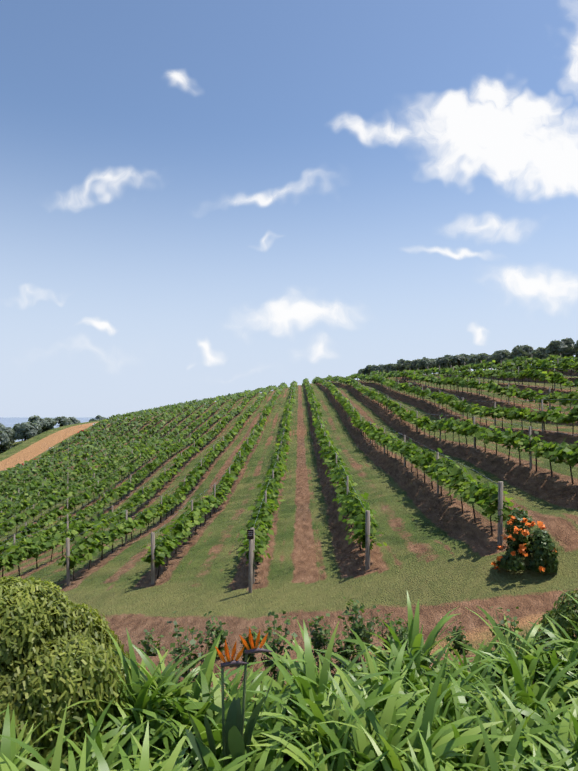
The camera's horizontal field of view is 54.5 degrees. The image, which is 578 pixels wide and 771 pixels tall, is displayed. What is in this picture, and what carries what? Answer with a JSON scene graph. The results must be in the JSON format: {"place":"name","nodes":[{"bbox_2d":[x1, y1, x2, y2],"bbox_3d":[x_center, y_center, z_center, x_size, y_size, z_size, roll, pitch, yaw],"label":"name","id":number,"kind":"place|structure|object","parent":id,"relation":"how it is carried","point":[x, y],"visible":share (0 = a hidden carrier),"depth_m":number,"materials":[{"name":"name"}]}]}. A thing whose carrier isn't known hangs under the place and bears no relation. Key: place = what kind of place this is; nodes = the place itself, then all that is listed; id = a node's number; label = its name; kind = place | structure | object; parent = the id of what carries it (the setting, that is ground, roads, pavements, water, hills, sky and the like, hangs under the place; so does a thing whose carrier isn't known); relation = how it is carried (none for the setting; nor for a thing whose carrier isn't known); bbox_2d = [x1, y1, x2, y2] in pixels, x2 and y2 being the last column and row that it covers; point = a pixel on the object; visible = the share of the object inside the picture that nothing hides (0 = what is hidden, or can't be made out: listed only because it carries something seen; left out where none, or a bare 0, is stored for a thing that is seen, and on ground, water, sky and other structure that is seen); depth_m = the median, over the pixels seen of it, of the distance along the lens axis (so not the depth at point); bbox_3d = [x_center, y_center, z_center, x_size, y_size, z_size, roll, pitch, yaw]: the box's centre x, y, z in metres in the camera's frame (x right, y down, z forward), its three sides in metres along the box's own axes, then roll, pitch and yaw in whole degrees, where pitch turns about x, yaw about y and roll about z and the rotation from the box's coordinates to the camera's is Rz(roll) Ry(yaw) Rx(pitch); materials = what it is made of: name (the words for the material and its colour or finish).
{"place":"outdoors","nodes":[
{"label":"outdoors","id":0,"kind":"place"},
{"bbox_2d":[0,368,577,744],"bbox_3d":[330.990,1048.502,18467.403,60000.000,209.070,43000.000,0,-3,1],"label":"ground","id":1,"kind":"structure","parent":0,"point":[437,555],"depth_m":17.82,"materials":[{"name":"green plant"}]},
{"bbox_2d":[0,431,12,451],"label":"olive tree","id":2,"kind":"object","parent":1,"relation":"on","point":[6,444],"visible":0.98,"depth_m":120.32,"materials":[{"name":"green plant"}]},
{"bbox_2d":[0,423,15,442],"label":"olive tree","id":3,"kind":"object","parent":1,"relation":"on","point":[9,431],"visible":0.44,"depth_m":131.67,"materials":[{"name":"green plant"}]},
{"bbox_2d":[12,422,41,440],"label":"olive tree","id":4,"kind":"object","parent":1,"relation":"on","point":[26,430],"visible":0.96,"depth_m":126.88,"materials":[{"name":"green plant"}]},
{"bbox_2d":[28,415,55,433],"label":"olive tree","id":5,"kind":"object","parent":1,"relation":"on","point":[46,424],"visible":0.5,"depth_m":137.32,"materials":[{"name":"green plant"}]},
{"bbox_2d":[54,416,73,426],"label":"olive tree","id":6,"kind":"object","parent":1,"relation":"on","point":[63,421],"visible":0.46,"depth_m":145.21,"materials":[{"name":"green plant"}]},
{"bbox_2d":[0,576,139,770],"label":"shrub","id":7,"kind":"object","parent":1,"relation":"on","point":[36,689],"visible":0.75,"depth_m":4.22,"materials":[{"name":"green plant"}]},
{"bbox_2d":[68,417,80,423],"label":"olive tree","id":8,"kind":"object","parent":1,"relation":"on","point":[74,420],"visible":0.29,"depth_m":164.74,"materials":[{"name":"green plant"}]},
{"bbox_2d":[89,415,106,421],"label":"olive tree","id":9,"kind":"object","parent":1,"relation":"on","point":[97,417],"visible":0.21,"depth_m":175.25,"materials":[{"name":"green plant"}]},
{"bbox_2d":[185,627,272,770],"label":"strelitzia plant","id":10,"kind":"object","parent":1,"relation":"on","point":[235,741],"visible":0.94,"depth_m":3.57,"materials":[{"name":"green plant"}]},
{"bbox_2d":[247,530,253,592],"bbox_3d":[-0.991,4.559,14.427,0.160,1.700,0.116,0,-3,1],"label":"sign post","id":11,"kind":"object","parent":1,"relation":"on","point":[250,535],"visible":0.92,"depth_m":14.40,"materials":[{"name":"grey wood"}]},
{"bbox_2d":[1,354,560,585],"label":"vineyard posts","id":12,"kind":"object","parent":1,"relation":"on","point":[367,527],"visible":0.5,"depth_m":22.27,"materials":[{"name":"grey wood"}]},
{"bbox_2d":[0,354,577,580],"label":"vine","id":13,"kind":"object","parent":12,"relation":"attached to","point":[483,496],"depth_m":37.09,"materials":[{"name":"green plant"}]},
{"bbox_2d":[0,358,577,568],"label":"vine trellis wires","id":14,"kind":"object","parent":12,"relation":"attached to","point":[332,446],"visible":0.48,"depth_m":27.78,"materials":[{"name":"grey metal"}]},
{"bbox_2d":[0,589,577,770],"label":"leafy plants","id":15,"kind":"object","parent":1,"relation":"on","point":[396,709],"visible":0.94,"depth_m":4.02,"materials":[{"name":"green plant"}]},
{"bbox_2d":[138,597,576,688],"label":"weeds","id":16,"kind":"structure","parent":1,"relation":"on","point":[319,641],"depth_m":5.79,"materials":[{"name":"green plant"}]},
{"bbox_2d":[362,365,371,375],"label":"olive tree","id":17,"kind":"object","parent":1,"relation":"on","point":[364,371],"visible":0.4,"depth_m":116.67,"materials":[{"name":"green plant"}]},
{"bbox_2d":[368,365,377,372],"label":"olive tree","id":18,"kind":"object","parent":1,"relation":"on","point":[372,367],"visible":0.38,"depth_m":112.64,"materials":[{"name":"green plant"}]},
{"bbox_2d":[375,364,384,371],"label":"olive tree","id":19,"kind":"object","parent":1,"relation":"on","point":[379,367],"visible":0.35,"depth_m":109.43,"materials":[{"name":"green plant"}]},
{"bbox_2d":[380,364,387,372],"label":"olive tree","id":20,"kind":"object","parent":1,"relation":"on","point":[383,368],"visible":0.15,"depth_m":106.14,"materials":[{"name":"green plant"}]},
{"bbox_2d":[386,363,399,372],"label":"olive tree","id":21,"kind":"object","parent":1,"relation":"on","point":[390,367],"visible":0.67,"depth_m":102.50,"materials":[{"name":"green plant"}]},
{"bbox_2d":[395,359,409,370],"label":"olive tree","id":22,"kind":"object","parent":1,"relation":"on","point":[399,365],"visible":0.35,"depth_m":98.06,"materials":[{"name":"green plant"}]},
{"bbox_2d":[404,360,411,369],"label":"olive tree","id":23,"kind":"object","parent":1,"relation":"on","point":[408,363],"visible":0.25,"depth_m":95.40,"materials":[{"name":"green plant"}]},
{"bbox_2d":[406,359,419,370],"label":"olive tree","id":24,"kind":"object","parent":1,"relation":"on","point":[412,365],"visible":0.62,"depth_m":91.86,"materials":[{"name":"green plant"}]},
{"bbox_2d":[416,357,432,369],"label":"olive tree","id":25,"kind":"object","parent":1,"relation":"on","point":[421,364],"visible":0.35,"depth_m":88.27,"materials":[{"name":"green plant"}]},
{"bbox_2d":[425,359,443,374],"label":"olive tree","id":26,"kind":"object","parent":1,"relation":"on","point":[431,364],"visible":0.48,"depth_m":84.94,"materials":[{"name":"green plant"}]},
{"bbox_2d":[436,354,457,368],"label":"olive tree","id":27,"kind":"object","parent":1,"relation":"on","point":[442,361],"visible":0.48,"depth_m":80.78,"materials":[{"name":"green plant"}]},
{"bbox_2d":[447,354,468,371],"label":"olive tree","id":28,"kind":"object","parent":1,"relation":"on","point":[459,359],"visible":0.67,"depth_m":77.85,"materials":[{"name":"green plant"}]},
{"bbox_2d":[467,355,479,368],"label":"olive tree","id":29,"kind":"object","parent":1,"relation":"on","point":[472,359],"visible":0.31,"depth_m":73.91,"materials":[{"name":"green plant"}]},
{"bbox_2d":[474,354,490,364],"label":"olive tree","id":30,"kind":"object","parent":1,"relation":"on","point":[485,357],"visible":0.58,"depth_m":70.61,"materials":[{"name":"green plant"}]},
{"bbox_2d":[489,350,511,369],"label":"olive tree","id":31,"kind":"object","parent":1,"relation":"on","point":[499,356],"visible":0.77,"depth_m":67.08,"materials":[{"name":"green plant"}]},
{"bbox_2d":[510,345,532,360],"bbox_3d":[26.967,-3.086,63.649,3.431,3.063,3.427,0,-3,1],"label":"olive tree","id":32,"kind":"object","parent":1,"relation":"on","point":[522,350],"visible":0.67,"depth_m":63.07,"materials":[{"name":"green plant"}]},
{"bbox_2d":[491,507,559,572],"bbox_3d":[5.260,3.421,12.243,1.476,1.516,1.282,2,-4,-40],"label":"flowering bush","id":33,"kind":"object","parent":1,"relation":"on","point":[541,545],"visible":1,"depth_m":11.92,"materials":[{"name":"green plant"}]},
{"bbox_2d":[532,347,546,358],"bbox_3d":[27.814,-2.942,61.226,2.526,2.580,2.466,-2,-4,34],"label":"olive tree","id":34,"kind":"object","parent":1,"relation":"on","point":[539,353],"visible":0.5,"depth_m":60.71,"materials":[{"name":"green plant"}]},
{"bbox_2d":[515,590,577,654],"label":"bush","id":35,"kind":"object","parent":1,"relation":"on","point":[569,611],"visible":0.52,"depth_m":5.98,"materials":[{"name":"green plant"}]},
{"bbox_2d":[545,338,577,358],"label":"olive tree","id":36,"kind":"object","parent":1,"relation":"on","point":[565,347],"visible":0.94,"depth_m":55.62,"materials":[{"name":"green plant"}]},
{"bbox_2d":[575,340,577,356],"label":"olive tree","id":37,"kind":"object","parent":1,"relation":"on","point":[576,347],"visible":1,"depth_m":53.86,"materials":[{"name":"green plant"}]},
{"bbox_2d":[0,0,577,416],"label":"sky","id":38,"kind":"structure","parent":0,"point":[200,199],"materials":[{"name":"blue"}]}
]}

